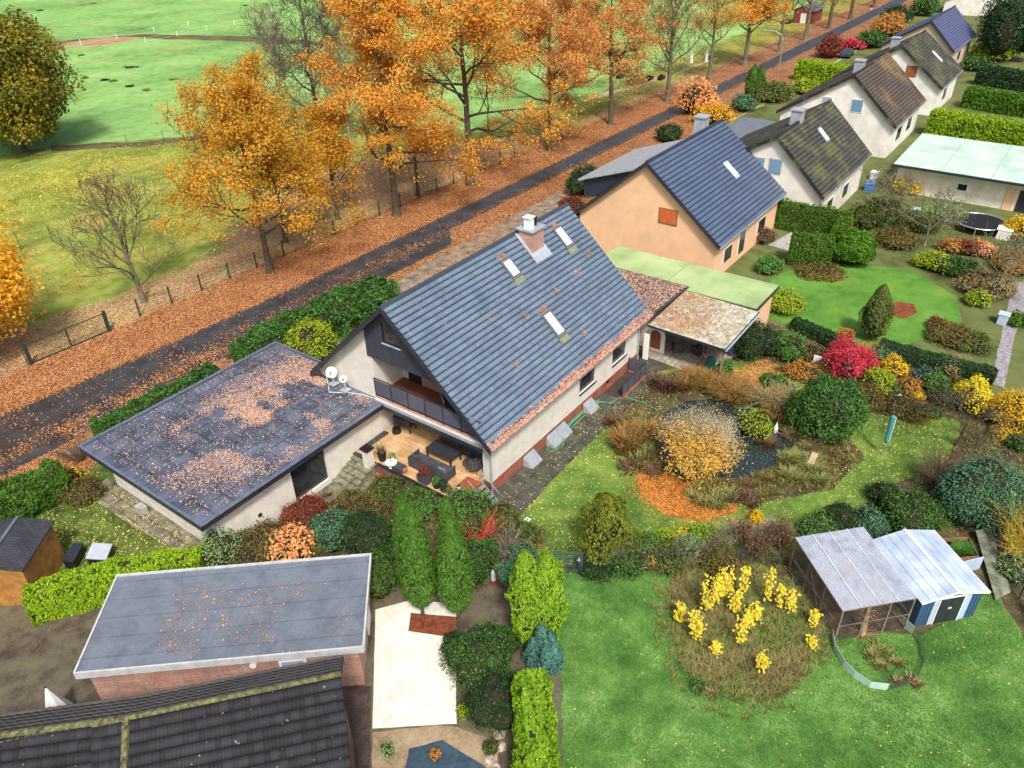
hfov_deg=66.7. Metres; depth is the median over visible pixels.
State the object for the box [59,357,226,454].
driveway apron
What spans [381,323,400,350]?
window
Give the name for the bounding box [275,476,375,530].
annex path
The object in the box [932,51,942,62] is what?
roof window
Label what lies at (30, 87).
tree
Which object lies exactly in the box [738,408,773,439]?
shrub
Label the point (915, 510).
shrub
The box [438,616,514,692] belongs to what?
shrub
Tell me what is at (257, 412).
fallen leaves
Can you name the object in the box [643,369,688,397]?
reeds
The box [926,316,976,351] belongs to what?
shrub
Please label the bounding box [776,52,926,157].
house
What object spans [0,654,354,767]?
house
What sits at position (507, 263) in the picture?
roof window
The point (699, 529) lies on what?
shrub
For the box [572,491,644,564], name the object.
larch
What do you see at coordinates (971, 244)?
shrub
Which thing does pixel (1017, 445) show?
shrub
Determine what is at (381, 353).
house
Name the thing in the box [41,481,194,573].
fallen leaves
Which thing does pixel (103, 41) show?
bare strip
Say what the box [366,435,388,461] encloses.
plant pot
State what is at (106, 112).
ground
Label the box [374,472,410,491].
timber edging
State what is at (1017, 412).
shrub
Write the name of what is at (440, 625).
mulch bed
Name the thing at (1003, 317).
container
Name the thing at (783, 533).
perennial
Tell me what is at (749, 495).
reeds
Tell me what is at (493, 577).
toy figure
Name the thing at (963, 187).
window
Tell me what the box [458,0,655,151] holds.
tree
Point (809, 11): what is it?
tree
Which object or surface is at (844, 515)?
shrub
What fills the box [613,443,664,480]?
reeds
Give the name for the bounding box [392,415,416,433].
side table
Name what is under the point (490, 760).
stone
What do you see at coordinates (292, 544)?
shrub
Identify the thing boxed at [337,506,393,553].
shrub
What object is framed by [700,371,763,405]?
reeds
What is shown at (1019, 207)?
door
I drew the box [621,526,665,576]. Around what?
shrub
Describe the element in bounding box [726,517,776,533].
brick paving
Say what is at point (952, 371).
shrub
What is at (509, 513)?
shrub
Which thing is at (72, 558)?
storage box
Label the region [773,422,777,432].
heron figure
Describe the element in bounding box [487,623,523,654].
shrub
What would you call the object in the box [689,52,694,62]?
garden sculpture
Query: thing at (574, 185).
shrub
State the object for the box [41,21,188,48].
fence
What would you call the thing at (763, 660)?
yellow stem plant
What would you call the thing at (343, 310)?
hedge
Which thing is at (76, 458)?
shrub
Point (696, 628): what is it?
yellow stem plant
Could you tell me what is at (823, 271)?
shrub
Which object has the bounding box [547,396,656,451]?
garden hose
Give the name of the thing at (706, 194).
house
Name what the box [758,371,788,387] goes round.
shrub
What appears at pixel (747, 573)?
yellow stem plant
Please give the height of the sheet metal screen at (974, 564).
0.800 m
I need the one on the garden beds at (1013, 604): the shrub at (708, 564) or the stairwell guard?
the shrub at (708, 564)
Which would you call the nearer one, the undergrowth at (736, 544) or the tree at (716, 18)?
the undergrowth at (736, 544)
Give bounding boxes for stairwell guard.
[604,357,646,399]
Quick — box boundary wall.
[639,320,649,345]
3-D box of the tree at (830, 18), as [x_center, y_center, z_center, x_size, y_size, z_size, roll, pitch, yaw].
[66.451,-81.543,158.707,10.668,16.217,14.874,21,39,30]
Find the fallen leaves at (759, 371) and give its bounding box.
[733,359,783,385]
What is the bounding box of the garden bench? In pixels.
[808,452,817,464]
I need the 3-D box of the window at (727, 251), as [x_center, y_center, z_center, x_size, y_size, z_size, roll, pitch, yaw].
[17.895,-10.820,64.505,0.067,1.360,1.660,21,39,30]
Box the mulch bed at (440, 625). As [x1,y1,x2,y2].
[408,613,455,635]
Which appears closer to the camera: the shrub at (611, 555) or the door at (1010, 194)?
the shrub at (611, 555)
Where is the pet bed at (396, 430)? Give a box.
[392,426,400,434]
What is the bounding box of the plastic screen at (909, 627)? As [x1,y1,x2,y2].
[901,616,914,632]
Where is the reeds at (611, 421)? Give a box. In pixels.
[597,408,630,428]
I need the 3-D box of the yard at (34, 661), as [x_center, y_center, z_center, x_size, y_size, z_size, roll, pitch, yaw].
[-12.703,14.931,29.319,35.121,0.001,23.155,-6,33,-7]
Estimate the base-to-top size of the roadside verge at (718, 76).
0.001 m
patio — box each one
[372,601,456,727]
[647,291,760,375]
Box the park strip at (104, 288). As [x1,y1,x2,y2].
[0,0,867,326]
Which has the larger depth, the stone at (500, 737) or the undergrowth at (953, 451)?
the undergrowth at (953, 451)
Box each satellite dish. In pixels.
[326,366,339,386]
[339,375,351,392]
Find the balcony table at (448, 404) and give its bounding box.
[444,402,456,413]
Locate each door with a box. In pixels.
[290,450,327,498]
[367,607,370,634]
[408,372,421,384]
[800,13,806,22]
[932,598,952,623]
[944,596,964,621]
[1001,188,1016,210]
[1014,190,1023,212]
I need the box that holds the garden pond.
[405,740,485,767]
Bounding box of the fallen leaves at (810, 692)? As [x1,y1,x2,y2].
[567,590,1019,767]
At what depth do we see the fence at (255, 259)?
69.99 m
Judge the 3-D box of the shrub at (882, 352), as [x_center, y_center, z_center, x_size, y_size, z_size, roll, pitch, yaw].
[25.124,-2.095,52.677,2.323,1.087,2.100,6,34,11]
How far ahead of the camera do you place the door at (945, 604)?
34.11 m
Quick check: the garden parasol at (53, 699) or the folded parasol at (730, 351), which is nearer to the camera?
the garden parasol at (53, 699)
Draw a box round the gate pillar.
[359,444,374,468]
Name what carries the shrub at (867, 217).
on the neighbour beds at (976, 317)
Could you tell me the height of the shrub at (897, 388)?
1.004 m
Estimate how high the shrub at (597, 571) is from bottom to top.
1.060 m
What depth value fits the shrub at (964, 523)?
39.22 m
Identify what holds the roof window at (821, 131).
in the house at (815, 155)
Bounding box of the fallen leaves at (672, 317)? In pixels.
[650,290,752,344]
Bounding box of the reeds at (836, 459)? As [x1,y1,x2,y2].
[815,436,850,468]
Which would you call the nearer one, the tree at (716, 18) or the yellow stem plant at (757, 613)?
the yellow stem plant at (757, 613)
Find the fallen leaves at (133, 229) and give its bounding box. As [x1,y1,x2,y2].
[0,137,453,317]
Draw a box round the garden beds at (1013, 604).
[224,330,1023,638]
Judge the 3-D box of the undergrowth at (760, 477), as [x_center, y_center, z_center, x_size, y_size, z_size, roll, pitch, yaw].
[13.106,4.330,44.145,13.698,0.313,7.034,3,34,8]
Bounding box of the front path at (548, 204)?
[397,189,583,295]
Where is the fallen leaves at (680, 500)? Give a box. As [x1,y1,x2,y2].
[626,458,749,527]
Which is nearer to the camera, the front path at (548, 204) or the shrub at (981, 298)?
the shrub at (981, 298)
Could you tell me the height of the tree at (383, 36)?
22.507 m
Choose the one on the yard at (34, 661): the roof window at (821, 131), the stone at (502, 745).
the stone at (502, 745)
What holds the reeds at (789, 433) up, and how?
on the pond bank
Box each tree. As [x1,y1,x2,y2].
[0,5,85,152]
[0,200,47,343]
[42,161,191,303]
[142,45,372,273]
[211,1,316,125]
[219,122,327,242]
[238,0,374,130]
[270,99,334,199]
[282,0,373,142]
[286,0,516,216]
[294,101,370,219]
[335,0,609,185]
[357,82,452,195]
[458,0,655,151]
[542,0,685,124]
[619,0,723,101]
[681,0,750,79]
[717,0,797,65]
[771,0,802,51]
[798,0,842,40]
[816,0,838,28]
[842,0,854,19]
[851,162,923,212]
[877,183,979,245]
[907,373,1023,457]
[957,212,1023,283]
[971,0,1023,56]
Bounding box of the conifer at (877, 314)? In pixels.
[857,283,895,339]
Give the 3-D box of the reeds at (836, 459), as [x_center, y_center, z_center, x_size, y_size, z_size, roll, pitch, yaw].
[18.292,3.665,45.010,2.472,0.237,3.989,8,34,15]
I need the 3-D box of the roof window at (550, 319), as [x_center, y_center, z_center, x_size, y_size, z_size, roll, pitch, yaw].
[2.612,-3.406,46.148,1.526,1.545,0.920,21,39,30]
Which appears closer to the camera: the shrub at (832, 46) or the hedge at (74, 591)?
the hedge at (74, 591)
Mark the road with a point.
(44, 414)
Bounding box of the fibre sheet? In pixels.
[976,528,1010,599]
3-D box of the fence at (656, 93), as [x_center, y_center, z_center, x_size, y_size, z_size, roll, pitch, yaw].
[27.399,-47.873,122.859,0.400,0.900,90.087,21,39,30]
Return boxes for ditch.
[47,34,450,51]
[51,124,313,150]
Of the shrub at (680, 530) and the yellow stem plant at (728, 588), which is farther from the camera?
the shrub at (680, 530)
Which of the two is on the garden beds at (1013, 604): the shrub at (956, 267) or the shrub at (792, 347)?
the shrub at (792, 347)
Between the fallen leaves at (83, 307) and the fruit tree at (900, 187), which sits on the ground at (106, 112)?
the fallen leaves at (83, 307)
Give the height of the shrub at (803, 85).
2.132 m
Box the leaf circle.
[634,468,737,521]
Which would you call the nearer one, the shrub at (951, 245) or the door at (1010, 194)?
the shrub at (951, 245)
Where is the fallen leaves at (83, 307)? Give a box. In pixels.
[0,133,541,378]
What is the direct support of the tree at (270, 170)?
on the leaf verge at (216, 268)
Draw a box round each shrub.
[38,422,95,462]
[55,474,106,508]
[67,466,81,480]
[197,524,241,566]
[215,338,234,358]
[227,516,283,564]
[259,519,316,560]
[278,489,330,531]
[279,317,338,359]
[305,505,350,554]
[326,486,385,517]
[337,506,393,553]
[364,473,411,508]
[369,545,400,600]
[372,538,393,558]
[375,505,420,519]
[386,278,399,295]
[395,482,442,519]
[436,484,497,538]
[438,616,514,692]
[438,630,467,654]
[455,667,514,736]
[456,702,469,720]
[465,536,499,586]
[478,521,513,538]
[481,535,503,554]
[482,498,520,536]
[482,736,499,756]
[483,518,537,558]
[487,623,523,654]
[507,539,538,559]
[511,518,545,545]
[527,529,552,548]
[556,195,585,214]
[565,160,597,195]
[575,553,614,584]
[594,534,638,573]
[608,544,648,580]
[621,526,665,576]
[624,527,664,560]
[641,554,654,568]
[643,533,694,578]
[649,526,677,541]
[650,532,704,575]
[654,122,683,141]
[661,522,727,569]
[662,457,687,474]
[670,75,722,110]
[670,526,688,539]
[673,531,710,563]
[688,103,737,123]
[689,521,717,543]
[690,678,707,693]
[692,538,741,582]
[698,511,746,554]
[717,358,734,374]
[729,94,758,109]
[730,318,783,360]
[737,405,758,418]
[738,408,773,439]
[747,78,797,101]
[748,509,763,524]
[753,252,784,274]
[756,226,777,243]
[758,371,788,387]
[770,285,809,314]
[772,327,806,361]
[781,359,822,382]
[782,368,872,442]
[791,75,819,92]
[793,260,848,281]
[795,505,838,536]
[801,340,828,361]
[813,30,845,55]
[813,359,841,379]
[817,333,880,380]
[822,501,862,529]
[829,331,889,373]
[832,226,877,264]
[836,326,856,338]
[841,37,869,48]
[847,199,893,228]
[851,502,892,537]
[853,28,889,45]
[855,380,885,403]
[860,366,897,394]
[863,194,908,215]
[863,478,900,505]
[868,10,909,33]
[868,346,900,362]
[872,223,922,251]
[878,481,954,535]
[879,3,914,20]
[879,353,909,377]
[879,392,937,424]
[886,380,906,396]
[890,207,944,232]
[891,175,922,193]
[897,374,923,394]
[908,0,941,13]
[910,247,951,273]
[912,364,933,382]
[912,438,971,491]
[913,390,926,399]
[923,199,967,222]
[923,370,949,389]
[926,315,947,326]
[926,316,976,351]
[926,381,959,406]
[927,404,943,418]
[930,444,1023,538]
[932,354,968,375]
[933,487,982,530]
[935,237,966,253]
[942,252,982,277]
[946,373,966,386]
[950,266,1021,300]
[953,373,997,413]
[955,237,983,255]
[958,324,997,355]
[960,53,996,69]
[960,287,991,307]
[970,41,1020,59]
[973,237,999,257]
[978,484,1023,571]
[983,386,1023,433]
[988,422,1023,440]
[990,245,1023,274]
[994,551,1023,586]
[1001,214,1023,236]
[1004,431,1023,453]
[1007,308,1023,327]
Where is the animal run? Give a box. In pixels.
[788,527,916,639]
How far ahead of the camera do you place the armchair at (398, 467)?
42.77 m
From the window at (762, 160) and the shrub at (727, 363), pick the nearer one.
the shrub at (727, 363)
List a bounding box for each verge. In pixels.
[0,0,869,375]
[0,0,892,414]
[0,0,940,479]
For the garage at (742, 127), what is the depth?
91.58 m
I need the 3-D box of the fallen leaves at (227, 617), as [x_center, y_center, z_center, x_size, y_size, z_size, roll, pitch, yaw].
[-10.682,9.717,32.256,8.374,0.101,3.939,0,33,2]
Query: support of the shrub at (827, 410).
on the pond bank
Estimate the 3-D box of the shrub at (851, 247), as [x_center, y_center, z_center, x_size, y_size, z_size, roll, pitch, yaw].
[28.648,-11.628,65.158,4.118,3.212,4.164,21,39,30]
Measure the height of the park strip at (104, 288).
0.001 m
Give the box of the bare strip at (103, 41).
[52,37,142,46]
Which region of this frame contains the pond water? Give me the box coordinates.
[657,399,795,477]
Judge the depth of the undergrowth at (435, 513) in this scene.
39.50 m
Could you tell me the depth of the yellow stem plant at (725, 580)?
34.86 m
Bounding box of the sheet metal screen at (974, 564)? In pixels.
[963,556,983,569]
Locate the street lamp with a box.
[764,30,783,69]
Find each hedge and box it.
[0,458,72,520]
[21,545,204,626]
[89,360,219,436]
[227,274,394,362]
[509,666,561,767]
[774,197,850,235]
[786,230,835,266]
[789,316,850,347]
[792,58,850,83]
[829,211,853,256]
[877,337,998,388]
[923,106,1023,146]
[960,85,1023,117]
[973,64,1023,91]
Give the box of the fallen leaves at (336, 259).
[0,90,678,416]
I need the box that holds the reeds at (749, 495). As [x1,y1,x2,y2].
[722,476,763,512]
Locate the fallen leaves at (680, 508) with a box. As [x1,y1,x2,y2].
[636,466,739,521]
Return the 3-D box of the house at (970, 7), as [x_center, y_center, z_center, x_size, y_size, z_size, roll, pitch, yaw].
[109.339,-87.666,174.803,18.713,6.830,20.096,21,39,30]
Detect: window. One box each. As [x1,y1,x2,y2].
[278,658,306,666]
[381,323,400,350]
[500,257,525,285]
[541,309,570,344]
[553,225,577,253]
[579,368,596,395]
[612,341,626,366]
[658,207,677,226]
[722,243,732,264]
[723,160,739,178]
[737,228,746,255]
[754,157,764,166]
[756,215,765,234]
[768,158,782,174]
[817,127,829,141]
[821,96,832,103]
[826,196,832,207]
[841,181,848,198]
[850,98,864,112]
[894,124,902,141]
[905,65,917,76]
[905,115,912,131]
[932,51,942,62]
[941,86,947,100]
[956,182,968,191]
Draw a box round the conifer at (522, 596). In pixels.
[504,548,541,644]
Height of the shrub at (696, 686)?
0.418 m
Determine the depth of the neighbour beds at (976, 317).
68.60 m
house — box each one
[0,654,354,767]
[309,202,651,500]
[574,113,786,271]
[739,99,871,208]
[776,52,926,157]
[832,29,963,115]
[878,5,975,62]
[943,0,1022,15]
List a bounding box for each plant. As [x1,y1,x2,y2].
[378,740,394,757]
[428,747,441,761]
[673,601,686,625]
[688,608,707,640]
[700,573,723,616]
[708,640,722,657]
[711,575,724,604]
[713,565,735,600]
[726,577,733,591]
[727,589,744,615]
[732,614,748,649]
[739,566,750,599]
[743,604,754,629]
[751,601,763,624]
[756,649,770,672]
[763,567,776,604]
[775,583,787,612]
[785,588,800,614]
[806,634,819,651]
[808,608,823,627]
[847,607,882,643]
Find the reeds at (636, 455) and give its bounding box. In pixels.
[605,432,661,464]
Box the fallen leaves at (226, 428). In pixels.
[93,349,372,512]
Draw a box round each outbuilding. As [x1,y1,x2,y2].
[606,246,779,326]
[892,133,1023,212]
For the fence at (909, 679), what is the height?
0.450 m
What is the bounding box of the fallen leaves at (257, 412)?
[94,351,372,514]
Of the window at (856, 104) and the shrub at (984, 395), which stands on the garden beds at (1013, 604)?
the shrub at (984, 395)
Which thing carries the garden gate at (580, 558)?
attached to the fence at (741, 555)
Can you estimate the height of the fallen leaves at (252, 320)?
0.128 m
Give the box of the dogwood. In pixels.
[458,507,507,542]
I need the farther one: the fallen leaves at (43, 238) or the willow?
the fallen leaves at (43, 238)
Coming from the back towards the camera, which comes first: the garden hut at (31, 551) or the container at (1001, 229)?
the container at (1001, 229)
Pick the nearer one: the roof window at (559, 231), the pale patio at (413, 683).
the pale patio at (413, 683)
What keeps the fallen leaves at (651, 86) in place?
on the leaf verge at (216, 268)
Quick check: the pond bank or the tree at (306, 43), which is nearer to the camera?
the pond bank
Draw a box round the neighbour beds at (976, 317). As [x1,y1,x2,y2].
[576,0,1023,396]
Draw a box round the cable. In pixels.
[326,376,371,397]
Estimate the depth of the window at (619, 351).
50.90 m
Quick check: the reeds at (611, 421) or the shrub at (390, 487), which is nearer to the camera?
the shrub at (390, 487)
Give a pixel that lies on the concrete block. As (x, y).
(141, 508)
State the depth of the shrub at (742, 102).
107.24 m
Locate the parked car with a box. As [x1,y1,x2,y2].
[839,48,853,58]
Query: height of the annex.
3.270 m
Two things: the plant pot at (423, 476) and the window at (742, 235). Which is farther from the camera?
the window at (742, 235)
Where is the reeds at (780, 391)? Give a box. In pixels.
[740,377,806,412]
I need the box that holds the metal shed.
[873,529,990,625]
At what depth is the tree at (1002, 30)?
126.67 m
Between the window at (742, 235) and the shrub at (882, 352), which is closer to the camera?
the shrub at (882, 352)
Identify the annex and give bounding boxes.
[77,341,383,540]
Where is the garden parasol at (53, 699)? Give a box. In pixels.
[44,686,72,707]
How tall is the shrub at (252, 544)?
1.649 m
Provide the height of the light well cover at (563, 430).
0.620 m
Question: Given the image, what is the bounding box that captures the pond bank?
[612,371,864,501]
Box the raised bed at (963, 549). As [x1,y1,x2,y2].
[942,537,981,560]
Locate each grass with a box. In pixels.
[672,562,807,697]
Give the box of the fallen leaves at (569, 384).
[487,308,652,450]
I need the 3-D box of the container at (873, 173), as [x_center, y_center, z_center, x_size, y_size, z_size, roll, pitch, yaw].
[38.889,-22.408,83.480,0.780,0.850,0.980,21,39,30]
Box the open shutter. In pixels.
[642,333,649,359]
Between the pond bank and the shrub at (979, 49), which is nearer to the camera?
the pond bank
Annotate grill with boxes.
[703,353,715,370]
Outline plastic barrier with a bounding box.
[831,629,888,689]
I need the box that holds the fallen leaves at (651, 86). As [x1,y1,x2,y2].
[475,0,863,170]
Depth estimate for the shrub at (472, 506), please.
39.36 m
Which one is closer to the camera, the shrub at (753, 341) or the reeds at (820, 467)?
the reeds at (820, 467)
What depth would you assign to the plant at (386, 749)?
29.86 m
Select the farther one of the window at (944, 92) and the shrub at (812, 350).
the window at (944, 92)
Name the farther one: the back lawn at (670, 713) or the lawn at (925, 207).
the lawn at (925, 207)
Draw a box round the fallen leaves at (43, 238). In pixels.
[1,224,74,253]
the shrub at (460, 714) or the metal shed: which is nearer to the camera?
the shrub at (460, 714)
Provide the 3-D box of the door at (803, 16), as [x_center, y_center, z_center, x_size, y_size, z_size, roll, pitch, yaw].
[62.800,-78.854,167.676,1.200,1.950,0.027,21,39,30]
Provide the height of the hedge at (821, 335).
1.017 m
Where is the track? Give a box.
[590,57,717,99]
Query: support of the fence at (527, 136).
on the leaf verge at (216, 268)
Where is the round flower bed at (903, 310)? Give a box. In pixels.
[891,301,916,317]
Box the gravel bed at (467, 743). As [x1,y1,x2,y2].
[372,725,497,767]
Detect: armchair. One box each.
[391,461,406,473]
[466,453,481,474]
[671,341,684,352]
[691,343,706,355]
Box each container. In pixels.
[864,180,875,191]
[870,170,879,179]
[995,225,1013,240]
[996,310,1011,325]
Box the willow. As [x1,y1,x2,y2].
[646,397,754,488]
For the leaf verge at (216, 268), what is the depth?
72.51 m
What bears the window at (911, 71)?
in the house at (930, 66)
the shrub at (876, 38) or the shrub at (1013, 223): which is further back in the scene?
the shrub at (876, 38)
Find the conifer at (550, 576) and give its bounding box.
[531,550,570,640]
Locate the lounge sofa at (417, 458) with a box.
[408,448,455,481]
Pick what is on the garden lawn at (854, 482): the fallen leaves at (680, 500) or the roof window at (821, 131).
the fallen leaves at (680, 500)
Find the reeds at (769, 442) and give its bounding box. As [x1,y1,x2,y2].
[753,435,782,450]
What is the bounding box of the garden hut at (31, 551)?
[0,516,64,605]
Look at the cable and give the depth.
45.38 m
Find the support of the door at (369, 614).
in the garage at (121, 655)
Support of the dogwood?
on the garden beds at (1013, 604)
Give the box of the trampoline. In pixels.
[953,212,1005,236]
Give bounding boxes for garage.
[73,553,371,699]
[616,267,688,344]
[728,117,776,137]
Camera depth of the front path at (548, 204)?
71.56 m
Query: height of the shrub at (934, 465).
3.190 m
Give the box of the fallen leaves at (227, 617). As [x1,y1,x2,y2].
[158,582,351,657]
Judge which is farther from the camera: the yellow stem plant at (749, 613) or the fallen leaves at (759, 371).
the fallen leaves at (759, 371)
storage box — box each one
[61,543,85,568]
[85,543,114,564]
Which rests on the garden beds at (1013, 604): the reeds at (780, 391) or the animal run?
the animal run
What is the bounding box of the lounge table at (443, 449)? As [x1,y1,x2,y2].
[425,439,461,466]
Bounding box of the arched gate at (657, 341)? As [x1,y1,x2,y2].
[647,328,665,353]
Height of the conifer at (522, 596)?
5.691 m
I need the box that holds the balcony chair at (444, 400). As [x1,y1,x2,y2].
[440,391,447,406]
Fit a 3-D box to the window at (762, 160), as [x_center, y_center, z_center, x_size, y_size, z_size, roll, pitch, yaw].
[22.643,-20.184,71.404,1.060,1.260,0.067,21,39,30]
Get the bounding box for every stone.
[484,755,495,764]
[491,762,500,766]
[493,730,504,739]
[498,740,506,751]
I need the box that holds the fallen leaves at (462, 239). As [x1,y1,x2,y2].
[0,111,709,480]
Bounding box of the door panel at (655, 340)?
[650,330,660,349]
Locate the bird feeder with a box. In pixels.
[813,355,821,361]
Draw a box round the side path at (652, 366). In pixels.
[490,357,664,514]
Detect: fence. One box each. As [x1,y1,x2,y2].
[0,349,28,374]
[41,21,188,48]
[124,117,308,144]
[134,145,514,316]
[144,13,298,42]
[490,126,563,147]
[519,34,785,155]
[583,548,781,565]
[887,628,925,689]
[900,356,951,382]
[980,523,1023,604]
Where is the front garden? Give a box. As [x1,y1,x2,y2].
[36,278,402,576]
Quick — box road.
[0,0,906,475]
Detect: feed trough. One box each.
[645,75,653,80]
[657,74,665,79]
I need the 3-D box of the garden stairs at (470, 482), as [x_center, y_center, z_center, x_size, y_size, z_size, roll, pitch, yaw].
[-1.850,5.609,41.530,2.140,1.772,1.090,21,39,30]
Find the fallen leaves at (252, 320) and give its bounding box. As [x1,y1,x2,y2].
[0,60,785,465]
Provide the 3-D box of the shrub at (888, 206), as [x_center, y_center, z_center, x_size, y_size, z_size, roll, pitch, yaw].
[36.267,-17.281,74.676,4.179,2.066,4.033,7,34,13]
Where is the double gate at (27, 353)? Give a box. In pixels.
[21,310,111,365]
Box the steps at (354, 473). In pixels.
[332,455,376,490]
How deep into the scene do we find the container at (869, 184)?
80.22 m
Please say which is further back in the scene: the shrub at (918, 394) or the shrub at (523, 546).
the shrub at (918, 394)
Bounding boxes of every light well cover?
[523,448,542,468]
[546,430,563,448]
[555,421,572,439]
[583,397,599,414]
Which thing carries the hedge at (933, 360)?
on the neighbour beds at (976, 317)
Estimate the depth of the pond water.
45.57 m
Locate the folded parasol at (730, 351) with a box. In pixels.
[728,345,733,355]
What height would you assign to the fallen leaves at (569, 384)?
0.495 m
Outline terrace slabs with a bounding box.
[769,232,791,250]
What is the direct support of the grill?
on the patio at (751, 317)
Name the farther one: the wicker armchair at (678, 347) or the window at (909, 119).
the window at (909, 119)
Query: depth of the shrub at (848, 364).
50.13 m
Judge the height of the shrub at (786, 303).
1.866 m
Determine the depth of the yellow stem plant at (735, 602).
34.62 m
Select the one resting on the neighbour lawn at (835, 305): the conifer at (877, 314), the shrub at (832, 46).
the conifer at (877, 314)
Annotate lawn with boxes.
[519,357,964,565]
[558,569,1023,767]
[770,265,961,348]
[920,205,936,211]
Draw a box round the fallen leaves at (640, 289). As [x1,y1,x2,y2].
[618,268,685,312]
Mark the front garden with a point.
(114, 520)
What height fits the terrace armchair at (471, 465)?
0.866 m
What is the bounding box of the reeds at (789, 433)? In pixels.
[776,423,833,453]
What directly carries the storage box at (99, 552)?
on the front garden
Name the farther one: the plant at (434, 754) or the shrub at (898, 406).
the shrub at (898, 406)
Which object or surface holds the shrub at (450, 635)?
on the yard at (34, 661)
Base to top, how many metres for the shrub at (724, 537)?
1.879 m
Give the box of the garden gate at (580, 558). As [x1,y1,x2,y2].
[552,552,582,573]
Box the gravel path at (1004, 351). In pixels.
[993,281,1023,386]
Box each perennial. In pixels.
[729,514,753,543]
[738,523,778,561]
[764,509,798,554]
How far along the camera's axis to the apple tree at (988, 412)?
43.93 m
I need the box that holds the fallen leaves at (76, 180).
[0,142,199,220]
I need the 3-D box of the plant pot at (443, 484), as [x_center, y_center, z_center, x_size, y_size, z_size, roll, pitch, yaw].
[-3.641,5.362,41.211,0.565,0.806,0.507,-21,38,-27]
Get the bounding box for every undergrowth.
[275,487,502,585]
[276,483,515,590]
[576,522,799,570]
[584,522,800,570]
[625,417,862,498]
[639,434,857,498]
[772,359,955,418]
[777,360,945,416]
[870,424,1023,552]
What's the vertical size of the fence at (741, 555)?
1.100 m
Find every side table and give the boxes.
[385,457,396,468]
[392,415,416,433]
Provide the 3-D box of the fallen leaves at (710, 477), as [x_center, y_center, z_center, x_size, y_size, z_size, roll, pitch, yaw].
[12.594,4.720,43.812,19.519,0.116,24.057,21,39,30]
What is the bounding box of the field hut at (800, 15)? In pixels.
[792,1,825,23]
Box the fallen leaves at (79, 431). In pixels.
[0,346,231,478]
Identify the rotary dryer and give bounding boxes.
[881,415,896,455]
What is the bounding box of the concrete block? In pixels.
[134,502,148,515]
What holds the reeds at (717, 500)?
on the garden lawn at (854, 482)
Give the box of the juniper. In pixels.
[522,623,564,675]
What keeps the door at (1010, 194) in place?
in the outbuilding at (993, 172)
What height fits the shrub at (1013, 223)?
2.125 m
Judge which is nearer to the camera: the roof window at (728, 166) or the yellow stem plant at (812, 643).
the yellow stem plant at (812, 643)
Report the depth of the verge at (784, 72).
85.47 m
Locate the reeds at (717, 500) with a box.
[680,482,741,514]
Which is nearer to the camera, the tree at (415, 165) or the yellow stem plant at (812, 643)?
the yellow stem plant at (812, 643)
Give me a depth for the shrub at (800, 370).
50.94 m
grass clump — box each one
[862,638,910,672]
[888,670,925,690]
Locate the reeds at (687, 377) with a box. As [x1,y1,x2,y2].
[668,362,719,392]
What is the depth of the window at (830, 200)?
72.97 m
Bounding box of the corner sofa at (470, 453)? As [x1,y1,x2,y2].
[438,436,482,468]
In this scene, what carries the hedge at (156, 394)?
on the front garden
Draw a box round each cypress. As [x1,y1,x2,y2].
[391,491,406,582]
[396,501,436,616]
[435,512,474,620]
[436,495,456,556]
[744,63,758,93]
[754,64,766,99]
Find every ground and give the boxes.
[0,0,942,572]
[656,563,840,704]
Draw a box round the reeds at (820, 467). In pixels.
[773,446,833,487]
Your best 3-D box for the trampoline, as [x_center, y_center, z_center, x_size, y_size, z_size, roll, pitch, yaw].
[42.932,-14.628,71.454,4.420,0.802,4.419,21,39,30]
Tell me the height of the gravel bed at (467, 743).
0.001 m
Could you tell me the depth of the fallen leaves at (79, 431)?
51.26 m
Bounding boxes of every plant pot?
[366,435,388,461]
[388,452,395,458]
[416,464,431,485]
[431,476,439,488]
[438,479,448,492]
[445,484,452,494]
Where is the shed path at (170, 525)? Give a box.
[95,477,201,548]
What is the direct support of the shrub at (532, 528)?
on the garden lawn at (854, 482)
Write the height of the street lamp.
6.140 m
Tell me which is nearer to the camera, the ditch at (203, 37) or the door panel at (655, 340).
the door panel at (655, 340)
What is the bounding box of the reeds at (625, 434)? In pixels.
[602,415,663,455]
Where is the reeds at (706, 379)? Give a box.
[688,365,744,394]
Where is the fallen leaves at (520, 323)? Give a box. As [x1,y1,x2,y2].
[390,212,637,432]
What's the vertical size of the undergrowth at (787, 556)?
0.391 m
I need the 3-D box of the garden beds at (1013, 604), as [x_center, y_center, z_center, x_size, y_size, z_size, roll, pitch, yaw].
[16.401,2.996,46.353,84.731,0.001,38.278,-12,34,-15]
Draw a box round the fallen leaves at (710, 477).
[501,359,958,560]
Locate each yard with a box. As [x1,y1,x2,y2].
[0,564,563,767]
[343,686,370,767]
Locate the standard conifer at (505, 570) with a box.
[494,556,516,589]
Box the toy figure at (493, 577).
[491,570,495,585]
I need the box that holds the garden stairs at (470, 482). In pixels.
[456,470,499,504]
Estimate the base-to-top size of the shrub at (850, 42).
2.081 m
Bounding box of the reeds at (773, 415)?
[754,395,796,422]

